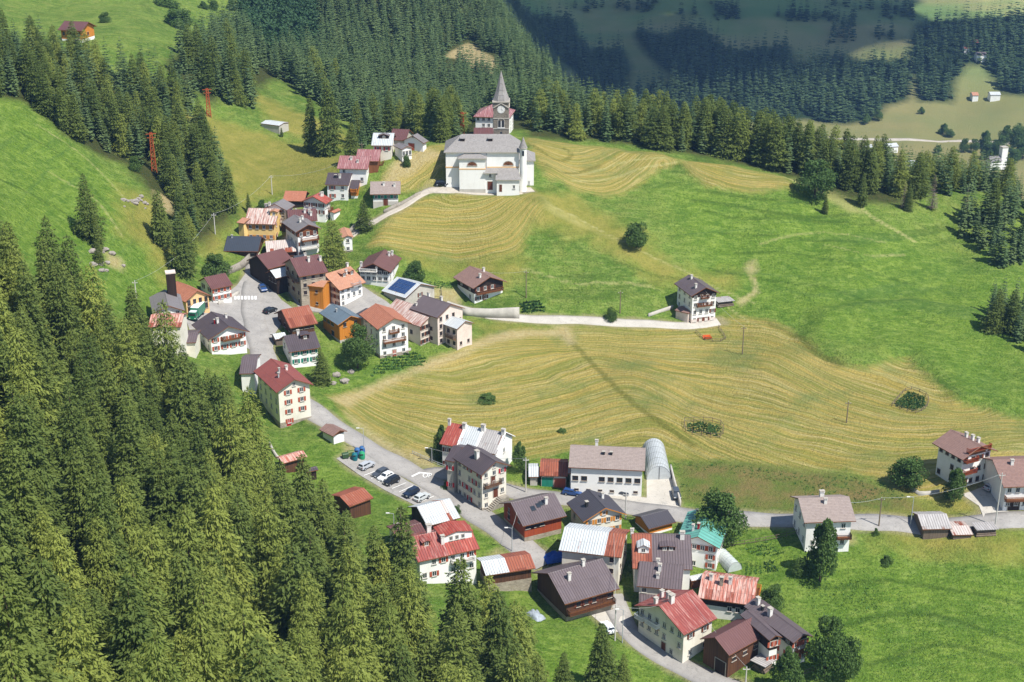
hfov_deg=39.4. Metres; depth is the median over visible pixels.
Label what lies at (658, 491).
farm yard
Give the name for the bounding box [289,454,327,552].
spruce tree
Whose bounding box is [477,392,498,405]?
bush
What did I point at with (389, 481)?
parked car
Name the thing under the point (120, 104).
spruce tree
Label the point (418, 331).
house
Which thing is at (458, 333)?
house
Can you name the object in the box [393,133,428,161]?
house
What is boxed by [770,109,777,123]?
spruce tree
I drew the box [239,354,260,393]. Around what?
house
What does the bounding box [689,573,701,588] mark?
shed
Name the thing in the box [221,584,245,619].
larch tree
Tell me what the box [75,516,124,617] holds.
larch tree
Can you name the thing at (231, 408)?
spruce tree
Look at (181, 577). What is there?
spruce tree
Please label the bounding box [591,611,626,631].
barn yard
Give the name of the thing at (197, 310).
lorry
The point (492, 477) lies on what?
door
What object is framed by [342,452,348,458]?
wheeled bin
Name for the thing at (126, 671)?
larch tree
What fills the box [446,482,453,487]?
window
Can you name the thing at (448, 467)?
window
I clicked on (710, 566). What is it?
window
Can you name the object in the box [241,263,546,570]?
village road
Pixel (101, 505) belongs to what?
spruce tree
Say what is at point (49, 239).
spruce tree
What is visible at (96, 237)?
spruce tree
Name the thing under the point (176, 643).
larch tree
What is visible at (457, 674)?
larch tree
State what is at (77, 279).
spruce tree
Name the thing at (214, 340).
window
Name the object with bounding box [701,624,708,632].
window
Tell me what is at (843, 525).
window
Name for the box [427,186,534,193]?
church yard
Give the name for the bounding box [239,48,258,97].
spruce tree
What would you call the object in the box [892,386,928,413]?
fence
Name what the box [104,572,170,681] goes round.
spruce tree
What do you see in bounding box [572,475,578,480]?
window
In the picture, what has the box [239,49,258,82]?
larch tree
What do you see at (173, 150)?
spruce tree
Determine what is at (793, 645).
window
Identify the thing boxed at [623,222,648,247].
leafy tree
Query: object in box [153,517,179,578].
larch tree
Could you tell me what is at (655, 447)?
arched shelter
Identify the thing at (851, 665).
leafy tree
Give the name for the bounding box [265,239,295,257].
barn
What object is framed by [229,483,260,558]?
spruce tree
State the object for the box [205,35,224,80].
spruce tree
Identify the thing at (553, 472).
garage
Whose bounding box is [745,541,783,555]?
vegetable bed
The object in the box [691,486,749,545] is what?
leafy tree
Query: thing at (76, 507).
spruce tree
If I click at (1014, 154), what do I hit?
leafy tree
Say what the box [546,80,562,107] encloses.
larch tree
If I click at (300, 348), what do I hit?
house
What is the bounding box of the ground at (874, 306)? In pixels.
[0,0,1023,681]
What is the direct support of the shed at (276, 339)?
on the ground at (874, 306)
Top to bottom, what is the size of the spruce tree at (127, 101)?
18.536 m
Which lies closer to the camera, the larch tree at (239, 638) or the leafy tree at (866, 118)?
the larch tree at (239, 638)
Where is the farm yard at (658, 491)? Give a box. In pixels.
[610,479,678,506]
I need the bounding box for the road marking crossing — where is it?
[234,296,256,298]
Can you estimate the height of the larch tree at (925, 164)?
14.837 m
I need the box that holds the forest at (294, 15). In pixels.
[233,0,325,53]
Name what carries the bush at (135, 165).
on the ground at (874, 306)
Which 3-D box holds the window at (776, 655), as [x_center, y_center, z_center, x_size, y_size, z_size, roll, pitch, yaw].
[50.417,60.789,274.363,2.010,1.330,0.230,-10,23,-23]
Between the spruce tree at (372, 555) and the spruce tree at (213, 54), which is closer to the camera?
the spruce tree at (372, 555)
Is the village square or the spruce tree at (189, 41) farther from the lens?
the spruce tree at (189, 41)
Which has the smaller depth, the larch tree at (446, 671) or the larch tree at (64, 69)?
the larch tree at (446, 671)
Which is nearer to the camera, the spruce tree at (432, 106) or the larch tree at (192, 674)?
the larch tree at (192, 674)
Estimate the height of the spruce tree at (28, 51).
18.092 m
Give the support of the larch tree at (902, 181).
on the ground at (874, 306)
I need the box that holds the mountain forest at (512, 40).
[0,0,1023,342]
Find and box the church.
[444,64,535,195]
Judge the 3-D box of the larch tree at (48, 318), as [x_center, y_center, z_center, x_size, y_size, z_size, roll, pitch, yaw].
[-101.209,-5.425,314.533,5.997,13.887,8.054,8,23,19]
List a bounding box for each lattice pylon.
[148,132,156,171]
[203,88,211,117]
[460,112,465,133]
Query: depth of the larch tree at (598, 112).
503.86 m
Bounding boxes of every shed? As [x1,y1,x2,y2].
[270,332,285,345]
[275,450,306,472]
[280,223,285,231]
[307,466,317,479]
[329,208,340,220]
[528,463,538,485]
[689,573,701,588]
[911,511,951,538]
[948,521,972,539]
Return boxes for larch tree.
[0,220,41,325]
[0,251,62,357]
[0,268,12,310]
[0,288,30,396]
[0,328,72,456]
[0,395,10,460]
[0,523,36,594]
[0,581,19,632]
[0,640,34,681]
[1,226,28,281]
[4,280,38,348]
[10,376,57,478]
[20,607,69,669]
[26,25,38,52]
[28,506,72,587]
[33,41,40,56]
[37,46,55,74]
[37,526,91,614]
[40,73,56,100]
[42,297,54,334]
[44,539,84,609]
[46,25,66,67]
[48,63,67,98]
[48,261,90,353]
[49,604,113,681]
[50,656,84,681]
[54,43,75,78]
[57,586,114,672]
[60,327,95,384]
[61,54,73,87]
[64,35,82,72]
[71,262,133,365]
[73,363,95,412]
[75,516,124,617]
[76,292,95,334]
[80,28,92,59]
[87,38,109,82]
[92,321,120,387]
[93,659,124,681]
[94,559,180,670]
[97,56,115,92]
[100,75,117,102]
[107,316,165,412]
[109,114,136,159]
[111,479,162,578]
[114,550,149,615]
[118,658,145,681]
[126,314,159,376]
[126,540,145,579]
[130,90,146,123]
[130,630,187,681]
[132,524,192,627]
[133,640,163,681]
[136,60,154,105]
[146,431,169,516]
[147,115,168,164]
[147,298,193,407]
[148,570,173,635]
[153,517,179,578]
[159,368,176,416]
[163,373,187,438]
[163,551,187,613]
[163,628,199,676]
[166,503,229,612]
[166,604,239,681]
[168,105,188,144]
[169,120,187,166]
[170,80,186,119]
[171,571,234,678]
[177,651,210,681]
[184,212,194,236]
[184,215,199,254]
[187,162,205,200]
[187,622,225,681]
[193,481,269,631]
[202,560,241,650]
[203,448,228,508]
[204,121,216,153]
[206,400,263,515]
[214,429,251,497]
[214,600,280,681]
[215,480,260,572]
[221,19,236,48]
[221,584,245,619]
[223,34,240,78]
[224,599,243,645]
[225,458,266,536]
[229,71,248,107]
[232,386,283,500]
[233,606,304,681]
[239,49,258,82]
[249,496,295,638]
[249,503,262,553]
[259,484,281,538]
[260,461,295,535]
[262,552,299,647]
[274,671,290,681]
[285,624,324,681]
[286,598,332,681]
[305,45,321,81]
[310,594,332,656]
[311,58,330,97]
[316,538,328,586]
[318,219,351,271]
[319,577,376,680]
[321,600,388,681]
[324,645,357,681]
[325,556,333,581]
[328,58,341,91]
[328,540,380,638]
[341,658,371,681]
[347,658,378,681]
[356,632,380,671]
[367,542,392,617]
[370,674,382,681]
[372,602,418,681]
[390,563,441,674]
[393,99,407,128]
[404,88,414,114]
[405,92,421,129]
[411,94,426,134]
[431,659,459,681]
[434,657,454,681]
[444,662,471,681]
[451,97,470,133]
[463,634,483,680]
[472,574,504,665]
[495,651,529,681]
[502,599,540,679]
[513,605,549,675]
[524,88,552,127]
[529,654,549,681]
[536,77,554,100]
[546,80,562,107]
[556,89,570,124]
[565,103,588,140]
[581,87,607,133]
[597,91,607,116]
[604,98,618,136]
[612,89,621,113]
[613,98,627,138]
[626,88,638,111]
[633,99,649,133]
[651,89,665,120]
[722,105,754,160]
[801,120,816,142]
[824,125,844,159]
[864,135,885,186]
[881,150,914,198]
[910,152,934,191]
[920,150,942,189]
[936,147,962,189]
[945,155,963,188]
[963,150,981,189]
[997,157,1019,196]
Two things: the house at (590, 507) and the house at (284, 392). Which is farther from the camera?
the house at (284, 392)
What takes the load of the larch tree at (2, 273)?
on the ground at (874, 306)
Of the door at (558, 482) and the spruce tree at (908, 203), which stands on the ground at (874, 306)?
the spruce tree at (908, 203)
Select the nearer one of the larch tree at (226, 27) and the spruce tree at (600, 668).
the spruce tree at (600, 668)
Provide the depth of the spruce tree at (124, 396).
270.35 m
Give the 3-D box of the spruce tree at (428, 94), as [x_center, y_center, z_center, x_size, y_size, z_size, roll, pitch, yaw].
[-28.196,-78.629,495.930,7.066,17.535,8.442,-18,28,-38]
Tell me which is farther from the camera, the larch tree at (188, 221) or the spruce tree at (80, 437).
the larch tree at (188, 221)
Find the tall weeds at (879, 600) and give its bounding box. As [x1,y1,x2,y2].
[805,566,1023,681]
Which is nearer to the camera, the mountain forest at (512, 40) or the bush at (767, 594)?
the bush at (767, 594)
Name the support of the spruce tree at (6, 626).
on the ground at (874, 306)
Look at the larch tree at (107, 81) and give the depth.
476.27 m
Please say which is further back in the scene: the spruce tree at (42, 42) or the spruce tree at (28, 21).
the spruce tree at (28, 21)
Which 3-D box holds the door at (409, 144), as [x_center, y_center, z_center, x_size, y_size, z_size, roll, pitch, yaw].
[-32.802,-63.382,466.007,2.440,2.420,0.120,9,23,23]
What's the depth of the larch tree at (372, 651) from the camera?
236.44 m
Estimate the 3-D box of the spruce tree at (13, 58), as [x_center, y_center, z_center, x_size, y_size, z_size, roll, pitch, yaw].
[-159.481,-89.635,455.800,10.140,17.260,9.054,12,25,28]
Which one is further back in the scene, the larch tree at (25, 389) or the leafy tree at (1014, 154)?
the leafy tree at (1014, 154)
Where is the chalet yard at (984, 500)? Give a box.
[963,487,1022,516]
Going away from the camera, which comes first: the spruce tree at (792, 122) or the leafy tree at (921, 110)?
the spruce tree at (792, 122)
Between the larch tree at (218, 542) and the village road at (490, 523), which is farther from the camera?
the village road at (490, 523)
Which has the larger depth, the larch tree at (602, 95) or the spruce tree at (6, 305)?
the larch tree at (602, 95)
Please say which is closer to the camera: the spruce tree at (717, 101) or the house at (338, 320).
the house at (338, 320)
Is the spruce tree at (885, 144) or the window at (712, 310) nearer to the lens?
the window at (712, 310)
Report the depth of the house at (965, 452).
325.72 m
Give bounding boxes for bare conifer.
[900,184,907,208]
[927,174,939,209]
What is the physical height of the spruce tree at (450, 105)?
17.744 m
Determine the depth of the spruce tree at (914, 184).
475.48 m
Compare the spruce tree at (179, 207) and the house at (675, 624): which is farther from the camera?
the spruce tree at (179, 207)
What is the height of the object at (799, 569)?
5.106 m
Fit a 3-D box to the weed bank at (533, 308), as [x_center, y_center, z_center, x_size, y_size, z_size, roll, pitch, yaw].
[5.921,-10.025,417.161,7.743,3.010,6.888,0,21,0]
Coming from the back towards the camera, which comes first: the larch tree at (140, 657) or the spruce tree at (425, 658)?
the spruce tree at (425, 658)
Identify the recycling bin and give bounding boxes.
[351,452,357,460]
[354,447,359,454]
[359,451,364,459]
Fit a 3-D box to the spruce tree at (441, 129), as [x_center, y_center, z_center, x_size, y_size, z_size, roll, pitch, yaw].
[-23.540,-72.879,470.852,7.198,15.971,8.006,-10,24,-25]
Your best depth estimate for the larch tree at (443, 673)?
215.02 m
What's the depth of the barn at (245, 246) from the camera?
430.42 m
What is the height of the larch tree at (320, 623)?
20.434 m
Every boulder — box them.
[332,371,340,377]
[340,378,348,383]
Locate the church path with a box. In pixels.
[352,187,522,237]
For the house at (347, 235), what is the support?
on the ground at (874, 306)
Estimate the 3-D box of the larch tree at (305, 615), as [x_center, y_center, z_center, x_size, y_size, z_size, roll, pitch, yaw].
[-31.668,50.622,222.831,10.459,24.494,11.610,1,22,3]
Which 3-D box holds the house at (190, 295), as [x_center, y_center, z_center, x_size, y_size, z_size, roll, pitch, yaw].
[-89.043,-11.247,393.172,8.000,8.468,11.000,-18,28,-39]
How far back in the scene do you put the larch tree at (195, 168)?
444.99 m
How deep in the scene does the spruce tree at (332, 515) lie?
279.11 m
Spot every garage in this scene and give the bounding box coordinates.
[186,330,200,357]
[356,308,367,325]
[540,458,567,487]
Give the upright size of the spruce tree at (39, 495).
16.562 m
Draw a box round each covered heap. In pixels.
[527,609,545,621]
[544,551,561,563]
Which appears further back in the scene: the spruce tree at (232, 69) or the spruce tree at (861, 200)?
the spruce tree at (232, 69)
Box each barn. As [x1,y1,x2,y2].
[223,234,264,257]
[246,248,290,285]
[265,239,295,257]
[266,267,287,294]
[274,305,317,334]
[283,191,309,207]
[332,486,373,518]
[407,498,460,530]
[476,550,535,591]
[700,617,760,677]
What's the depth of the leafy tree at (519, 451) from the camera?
334.81 m
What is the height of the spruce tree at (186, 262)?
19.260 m
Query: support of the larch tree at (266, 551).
on the ground at (874, 306)
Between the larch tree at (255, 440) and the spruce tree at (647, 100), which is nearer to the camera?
the larch tree at (255, 440)
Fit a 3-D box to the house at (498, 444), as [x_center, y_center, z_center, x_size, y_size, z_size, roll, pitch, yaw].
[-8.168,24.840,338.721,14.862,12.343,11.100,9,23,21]
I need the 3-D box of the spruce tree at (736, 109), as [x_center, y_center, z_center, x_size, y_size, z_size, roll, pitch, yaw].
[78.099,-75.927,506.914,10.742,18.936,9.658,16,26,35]
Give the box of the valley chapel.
[985,146,1008,169]
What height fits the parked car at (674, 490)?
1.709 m
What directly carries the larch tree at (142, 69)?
on the ground at (874, 306)
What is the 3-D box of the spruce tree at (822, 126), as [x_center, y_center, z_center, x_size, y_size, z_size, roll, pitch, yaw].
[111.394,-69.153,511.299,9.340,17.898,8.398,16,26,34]
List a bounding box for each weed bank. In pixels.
[371,351,426,375]
[519,300,545,312]
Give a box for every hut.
[260,120,288,133]
[319,423,346,443]
[632,509,675,532]
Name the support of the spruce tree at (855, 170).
on the ground at (874, 306)
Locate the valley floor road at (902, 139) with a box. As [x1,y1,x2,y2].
[826,136,1009,144]
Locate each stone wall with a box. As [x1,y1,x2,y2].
[216,254,249,273]
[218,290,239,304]
[269,442,278,459]
[349,219,360,232]
[383,191,420,212]
[648,305,672,316]
[670,464,680,506]
[909,486,939,494]
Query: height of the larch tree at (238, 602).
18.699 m
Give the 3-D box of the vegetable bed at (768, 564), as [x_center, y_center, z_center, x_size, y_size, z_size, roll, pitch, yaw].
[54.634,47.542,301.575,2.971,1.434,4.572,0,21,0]
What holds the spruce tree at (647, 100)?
on the ground at (874, 306)
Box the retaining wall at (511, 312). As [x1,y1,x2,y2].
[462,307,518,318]
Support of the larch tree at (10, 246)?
on the ground at (874, 306)
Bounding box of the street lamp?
[615,608,623,642]
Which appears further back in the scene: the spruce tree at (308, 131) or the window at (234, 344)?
the spruce tree at (308, 131)
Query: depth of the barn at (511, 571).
291.94 m
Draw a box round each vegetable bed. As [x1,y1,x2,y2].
[740,562,765,575]
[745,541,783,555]
[763,560,777,572]
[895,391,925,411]
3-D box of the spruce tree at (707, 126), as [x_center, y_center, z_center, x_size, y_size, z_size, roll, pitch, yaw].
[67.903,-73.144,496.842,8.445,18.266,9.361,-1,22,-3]
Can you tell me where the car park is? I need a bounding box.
[336,454,439,504]
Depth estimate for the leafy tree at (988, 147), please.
1143.48 m
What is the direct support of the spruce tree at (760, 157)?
on the ground at (874, 306)
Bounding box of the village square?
[187,271,291,349]
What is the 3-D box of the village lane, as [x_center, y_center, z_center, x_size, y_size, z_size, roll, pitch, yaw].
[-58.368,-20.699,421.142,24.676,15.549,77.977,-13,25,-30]
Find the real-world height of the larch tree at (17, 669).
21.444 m
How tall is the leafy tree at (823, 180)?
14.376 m
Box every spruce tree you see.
[0,7,11,38]
[0,31,5,68]
[0,63,7,94]
[0,78,3,96]
[0,258,10,310]
[0,301,16,339]
[0,329,15,428]
[0,380,52,498]
[0,392,72,546]
[0,435,3,467]
[0,436,72,574]
[0,483,32,605]
[0,546,81,681]
[0,615,35,680]
[2,34,22,84]
[10,259,57,370]
[12,475,48,559]
[13,308,45,376]
[16,38,36,91]
[18,301,39,364]
[18,392,72,535]
[19,37,38,82]
[23,353,73,473]
[24,52,46,104]
[25,15,33,40]
[25,552,92,679]
[25,558,58,633]
[28,19,39,48]
[28,470,57,526]
[31,63,57,118]
[31,215,77,304]
[31,636,53,676]
[33,27,42,50]
[34,238,59,334]
[35,43,49,79]
[37,36,46,59]
[39,55,57,90]
[41,346,75,444]
[43,256,94,369]
[44,39,61,76]
[48,357,71,410]
[48,381,113,517]
[53,65,71,117]
[55,84,71,133]
[58,234,101,331]
[58,581,87,650]
[62,446,110,558]
[65,21,87,69]
[66,352,116,459]
[67,92,88,140]
[71,340,96,391]
[72,56,94,106]
[72,172,107,242]
[73,494,125,583]
[74,407,111,480]
[78,469,129,606]
[80,332,109,418]
[80,438,114,527]
[83,585,110,652]
[84,388,120,487]
[86,78,108,133]
[86,89,107,137]
[89,333,112,398]
[91,214,103,250]
[92,242,105,265]
[94,590,115,642]
[95,358,121,462]
[96,302,139,381]
[100,83,121,131]
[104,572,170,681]
[106,97,124,147]
[108,398,161,514]
[110,460,154,550]
[112,381,150,468]
[115,86,128,125]
[119,92,139,147]
[119,360,154,423]
[122,284,157,364]
[123,53,141,101]
[123,555,169,660]
[124,365,153,447]
[132,452,160,529]
[134,100,152,152]
[135,52,151,87]
[135,327,162,402]
[137,309,153,352]
[139,73,154,119]
[143,367,170,437]
[143,449,185,565]
[144,394,175,452]
[147,86,163,122]
[148,189,174,249]
[149,107,167,149]
[151,110,167,155]
[153,63,173,112]
[153,116,180,167]
[156,139,178,186]
[160,410,186,477]
[161,443,203,571]
[162,348,182,399]
[163,545,206,667]
[164,153,184,202]
[165,62,189,107]
[166,213,197,278]
[166,435,212,525]
[168,132,184,178]
[168,355,210,464]
[168,443,183,469]
[171,188,193,227]
[171,462,223,571]
[173,101,189,150]
[178,23,200,73]
[178,219,197,261]
[179,344,197,386]
[181,362,208,425]
[183,184,204,232]
[184,122,210,174]
[184,123,204,168]
[186,419,227,493]
[188,98,209,141]
[189,24,205,72]
[191,169,212,221]
[193,398,221,469]
[196,460,226,519]
[198,43,217,96]
[198,111,218,158]
[201,139,222,186]
[201,165,224,217]
[201,369,215,400]
[203,374,240,453]
[204,151,221,197]
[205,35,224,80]
[205,548,237,609]
[216,373,247,453]
[220,48,243,94]
[220,163,239,213]
[224,395,237,432]
[226,493,267,624]
[228,633,290,681]
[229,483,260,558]
[238,613,254,677]
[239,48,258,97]
[245,193,252,212]
[257,519,279,587]
[262,460,320,561]
[265,540,336,650]
[272,638,307,681]
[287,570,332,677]
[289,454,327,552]
[290,514,330,606]
[290,522,338,626]
[301,95,319,153]
[306,662,326,681]
[308,347,332,387]
[310,478,342,550]
[312,77,344,157]
[313,503,336,565]
[325,600,346,635]
[326,512,379,618]
[332,510,364,580]
[342,123,359,155]
[349,100,367,140]
[354,200,373,232]
[360,525,392,602]
[363,92,383,137]
[363,581,409,678]
[379,90,402,132]
[383,569,412,645]
[384,503,437,643]
[387,642,417,681]
[404,88,418,129]
[412,628,442,681]
[420,89,437,135]
[420,91,432,134]
[425,88,442,136]
[426,603,480,681]
[432,96,450,142]
[433,555,486,662]
[437,628,459,663]
[438,95,452,139]
[444,95,458,137]
[445,91,454,126]
[448,84,456,98]
[451,92,469,135]
[462,653,485,681]
[476,588,522,681]
[485,649,506,681]
[499,641,535,681]
[536,675,544,681]
[552,651,576,681]
[581,623,624,681]
[612,94,642,141]
[614,654,632,681]
[637,88,653,124]
[640,102,667,149]
[651,105,675,152]
[659,91,672,128]
[666,99,682,144]
[673,101,695,148]
[689,95,701,130]
[692,97,709,145]
[695,104,714,153]
[697,94,716,120]
[697,104,717,146]
[706,109,742,159]
[710,100,731,147]
[713,99,721,122]
[729,100,736,115]
[729,101,744,140]
[740,107,753,145]
[746,110,767,158]
[749,109,762,143]
[749,116,773,168]
[759,106,772,126]
[762,114,788,170]
[769,117,794,169]
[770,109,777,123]
[783,114,797,136]
[785,116,798,146]
[790,119,803,167]
[794,121,817,173]
[805,123,817,157]
[812,126,830,159]
[815,137,840,186]
[816,137,832,169]
[818,124,828,142]
[820,193,828,213]
[835,140,857,189]
[837,128,850,158]
[838,144,862,191]
[841,134,859,169]
[854,140,878,192]
[856,173,868,207]
[858,135,869,164]
[858,146,880,194]
[878,134,894,179]
[900,152,932,198]
[902,186,913,212]
[976,177,1002,225]
[979,289,1008,334]
[1002,289,1023,335]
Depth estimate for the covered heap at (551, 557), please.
303.20 m
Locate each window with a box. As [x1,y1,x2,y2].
[212,337,218,342]
[212,346,219,350]
[221,344,228,349]
[225,293,231,297]
[230,342,236,347]
[238,340,245,345]
[284,389,291,395]
[285,399,292,404]
[285,408,292,414]
[292,359,299,363]
[297,387,304,392]
[298,396,305,401]
[299,406,306,410]
[301,357,308,362]
[430,570,438,576]
[439,556,447,563]
[443,447,449,452]
[446,465,453,470]
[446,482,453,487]
[467,162,476,165]
[467,550,475,556]
[469,562,474,568]
[499,467,505,473]
[503,161,513,165]
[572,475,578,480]
[574,601,581,607]
[581,476,586,480]
[582,598,590,605]
[586,520,593,524]
[590,596,598,603]
[595,518,603,523]
[598,476,604,481]
[600,510,607,515]
[604,516,612,522]
[608,477,613,482]
[613,515,621,520]
[616,477,622,482]
[634,478,640,483]
[687,631,694,639]
[691,543,698,549]
[699,545,706,550]
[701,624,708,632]
[705,554,714,560]
[705,563,714,568]
[707,546,715,552]
[709,308,715,312]
[767,640,776,647]
[770,654,778,660]
[771,639,780,646]
[792,640,800,647]
[800,637,808,644]
[840,523,845,528]
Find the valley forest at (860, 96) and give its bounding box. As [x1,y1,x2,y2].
[514,0,1023,122]
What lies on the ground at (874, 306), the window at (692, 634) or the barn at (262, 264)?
the barn at (262, 264)
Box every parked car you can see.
[258,284,267,291]
[262,306,277,313]
[357,460,375,470]
[370,466,388,477]
[377,470,394,481]
[382,474,399,486]
[402,485,419,498]
[413,492,430,502]
[435,180,447,185]
[562,487,581,495]
[599,620,614,633]
[671,486,680,498]
[983,483,990,491]
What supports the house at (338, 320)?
on the ground at (874, 306)
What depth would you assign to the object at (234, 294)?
406.92 m
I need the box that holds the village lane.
[284,208,389,312]
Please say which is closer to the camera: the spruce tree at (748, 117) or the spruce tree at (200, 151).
the spruce tree at (200, 151)
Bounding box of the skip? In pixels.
[703,335,711,339]
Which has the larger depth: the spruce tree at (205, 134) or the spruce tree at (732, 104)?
the spruce tree at (732, 104)
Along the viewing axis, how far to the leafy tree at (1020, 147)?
1137.62 m
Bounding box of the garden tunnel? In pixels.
[719,548,741,572]
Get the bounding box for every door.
[383,198,387,205]
[408,143,414,150]
[487,181,492,189]
[490,474,495,483]
[493,487,497,497]
[541,477,553,486]
[553,478,565,487]
[661,640,665,651]
[714,657,725,675]
[1007,502,1019,509]
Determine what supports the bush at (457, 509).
on the ground at (874, 306)
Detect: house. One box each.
[58,21,96,42]
[149,269,184,313]
[149,313,187,358]
[176,281,210,312]
[192,311,249,354]
[199,273,232,302]
[236,208,282,242]
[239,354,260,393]
[253,358,312,427]
[265,199,294,222]
[279,329,320,367]
[282,215,321,255]
[282,252,328,305]
[287,208,317,223]
[301,191,333,221]
[307,262,365,309]
[319,304,362,342]
[325,172,359,201]
[337,155,370,186]
[338,227,353,252]
[356,149,383,172]
[356,249,401,286]
[359,303,411,358]
[370,181,400,208]
[371,132,395,160]
[381,277,435,303]
[386,520,479,583]
[389,298,429,345]
[391,129,413,148]
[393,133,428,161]
[409,291,464,344]
[439,418,514,467]
[443,316,472,349]
[445,444,510,511]
[453,266,506,303]
[473,105,514,132]
[499,492,566,541]
[532,558,619,620]
[559,523,629,585]
[566,489,626,527]
[568,439,645,496]
[630,527,692,591]
[634,588,716,662]
[637,561,683,606]
[674,274,718,322]
[679,507,727,570]
[698,570,761,620]
[740,595,812,663]
[790,489,855,551]
[884,143,898,152]
[932,429,997,485]
[970,92,978,101]
[974,52,986,61]
[983,456,1023,510]
[987,92,1000,101]
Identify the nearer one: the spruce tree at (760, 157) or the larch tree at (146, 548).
the larch tree at (146, 548)
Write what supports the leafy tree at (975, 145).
on the ground at (874, 306)
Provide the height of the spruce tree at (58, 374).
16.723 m
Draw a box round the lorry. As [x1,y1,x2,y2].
[188,301,205,319]
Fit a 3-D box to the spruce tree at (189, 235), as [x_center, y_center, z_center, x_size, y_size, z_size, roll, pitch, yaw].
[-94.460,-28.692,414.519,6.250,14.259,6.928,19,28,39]
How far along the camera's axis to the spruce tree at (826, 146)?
477.79 m
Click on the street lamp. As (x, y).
(622, 623)
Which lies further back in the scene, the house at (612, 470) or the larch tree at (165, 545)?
the house at (612, 470)
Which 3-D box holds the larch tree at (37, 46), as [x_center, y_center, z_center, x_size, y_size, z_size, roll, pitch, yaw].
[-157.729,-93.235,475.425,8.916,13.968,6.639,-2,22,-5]
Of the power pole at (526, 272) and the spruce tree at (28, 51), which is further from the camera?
the spruce tree at (28, 51)
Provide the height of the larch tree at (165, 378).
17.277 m
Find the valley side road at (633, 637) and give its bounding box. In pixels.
[605,594,738,681]
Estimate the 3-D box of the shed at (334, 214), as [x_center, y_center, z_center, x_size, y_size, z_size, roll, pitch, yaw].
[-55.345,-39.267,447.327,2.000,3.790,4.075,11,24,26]
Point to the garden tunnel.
(728, 561)
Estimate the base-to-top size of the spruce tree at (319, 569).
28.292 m
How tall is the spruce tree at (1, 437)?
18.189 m
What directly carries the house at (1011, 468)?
on the ground at (874, 306)
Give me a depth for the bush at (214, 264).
415.12 m
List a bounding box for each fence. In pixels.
[412,451,444,466]
[684,416,723,437]
[696,326,725,341]
[722,529,796,547]
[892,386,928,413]
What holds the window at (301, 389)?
in the house at (284, 392)
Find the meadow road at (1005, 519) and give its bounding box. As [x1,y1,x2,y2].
[423,467,1023,534]
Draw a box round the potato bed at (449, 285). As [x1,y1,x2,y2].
[424,281,452,288]
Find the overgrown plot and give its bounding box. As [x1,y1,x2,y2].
[687,420,721,435]
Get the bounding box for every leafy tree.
[340,323,378,369]
[432,424,444,459]
[512,441,529,472]
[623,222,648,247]
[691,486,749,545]
[769,645,805,681]
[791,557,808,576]
[793,159,838,200]
[804,517,838,581]
[804,614,847,681]
[833,636,863,679]
[861,113,871,123]
[872,109,882,119]
[886,455,929,490]
[917,107,924,113]
[933,145,941,153]
[938,123,948,134]
[941,468,967,502]
[944,129,955,136]
[958,138,969,151]
[968,139,979,152]
[978,130,991,146]
[979,142,998,157]
[993,135,1009,155]
[998,125,1011,142]
[1007,123,1023,148]
[1007,147,1021,162]
[1015,141,1023,158]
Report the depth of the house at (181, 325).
357.78 m
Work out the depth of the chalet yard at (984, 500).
320.79 m
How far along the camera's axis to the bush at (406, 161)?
458.46 m
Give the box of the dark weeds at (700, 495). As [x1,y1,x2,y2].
[515,464,902,612]
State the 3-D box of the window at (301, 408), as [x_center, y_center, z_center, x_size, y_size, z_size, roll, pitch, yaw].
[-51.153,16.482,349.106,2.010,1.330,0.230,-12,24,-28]
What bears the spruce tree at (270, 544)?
on the ground at (874, 306)
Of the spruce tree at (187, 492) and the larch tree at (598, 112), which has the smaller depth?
the spruce tree at (187, 492)
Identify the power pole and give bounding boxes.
[523,458,528,491]
[524,271,528,297]
[612,605,619,640]
[741,328,745,353]
[878,498,884,525]
[995,472,1004,524]
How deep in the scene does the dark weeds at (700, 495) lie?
327.91 m
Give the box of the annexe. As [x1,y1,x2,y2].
[474,128,492,133]
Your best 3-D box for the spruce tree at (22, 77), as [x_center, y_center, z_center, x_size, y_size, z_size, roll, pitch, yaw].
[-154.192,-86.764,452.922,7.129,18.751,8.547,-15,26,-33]
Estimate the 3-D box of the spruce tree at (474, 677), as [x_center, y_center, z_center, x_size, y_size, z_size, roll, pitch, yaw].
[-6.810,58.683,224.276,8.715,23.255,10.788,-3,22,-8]
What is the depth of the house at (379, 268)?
416.13 m
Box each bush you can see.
[98,12,111,22]
[128,155,141,172]
[153,0,180,8]
[163,8,193,28]
[198,1,208,9]
[201,253,232,275]
[208,0,218,10]
[226,0,236,9]
[255,199,264,207]
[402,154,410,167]
[402,260,425,281]
[440,481,447,490]
[454,504,460,513]
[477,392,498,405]
[556,427,566,433]
[603,308,617,322]
[760,583,786,611]
[872,528,879,536]
[880,555,893,567]
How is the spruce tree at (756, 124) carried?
on the ground at (874, 306)
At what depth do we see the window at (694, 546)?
301.04 m
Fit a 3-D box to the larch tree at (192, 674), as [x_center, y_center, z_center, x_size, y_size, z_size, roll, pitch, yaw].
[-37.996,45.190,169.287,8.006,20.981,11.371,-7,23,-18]
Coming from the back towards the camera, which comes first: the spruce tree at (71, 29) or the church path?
the spruce tree at (71, 29)
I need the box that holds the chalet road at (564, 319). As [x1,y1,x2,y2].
[447,301,720,328]
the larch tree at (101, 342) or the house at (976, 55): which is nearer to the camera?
the larch tree at (101, 342)
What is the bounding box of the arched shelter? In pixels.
[642,438,670,479]

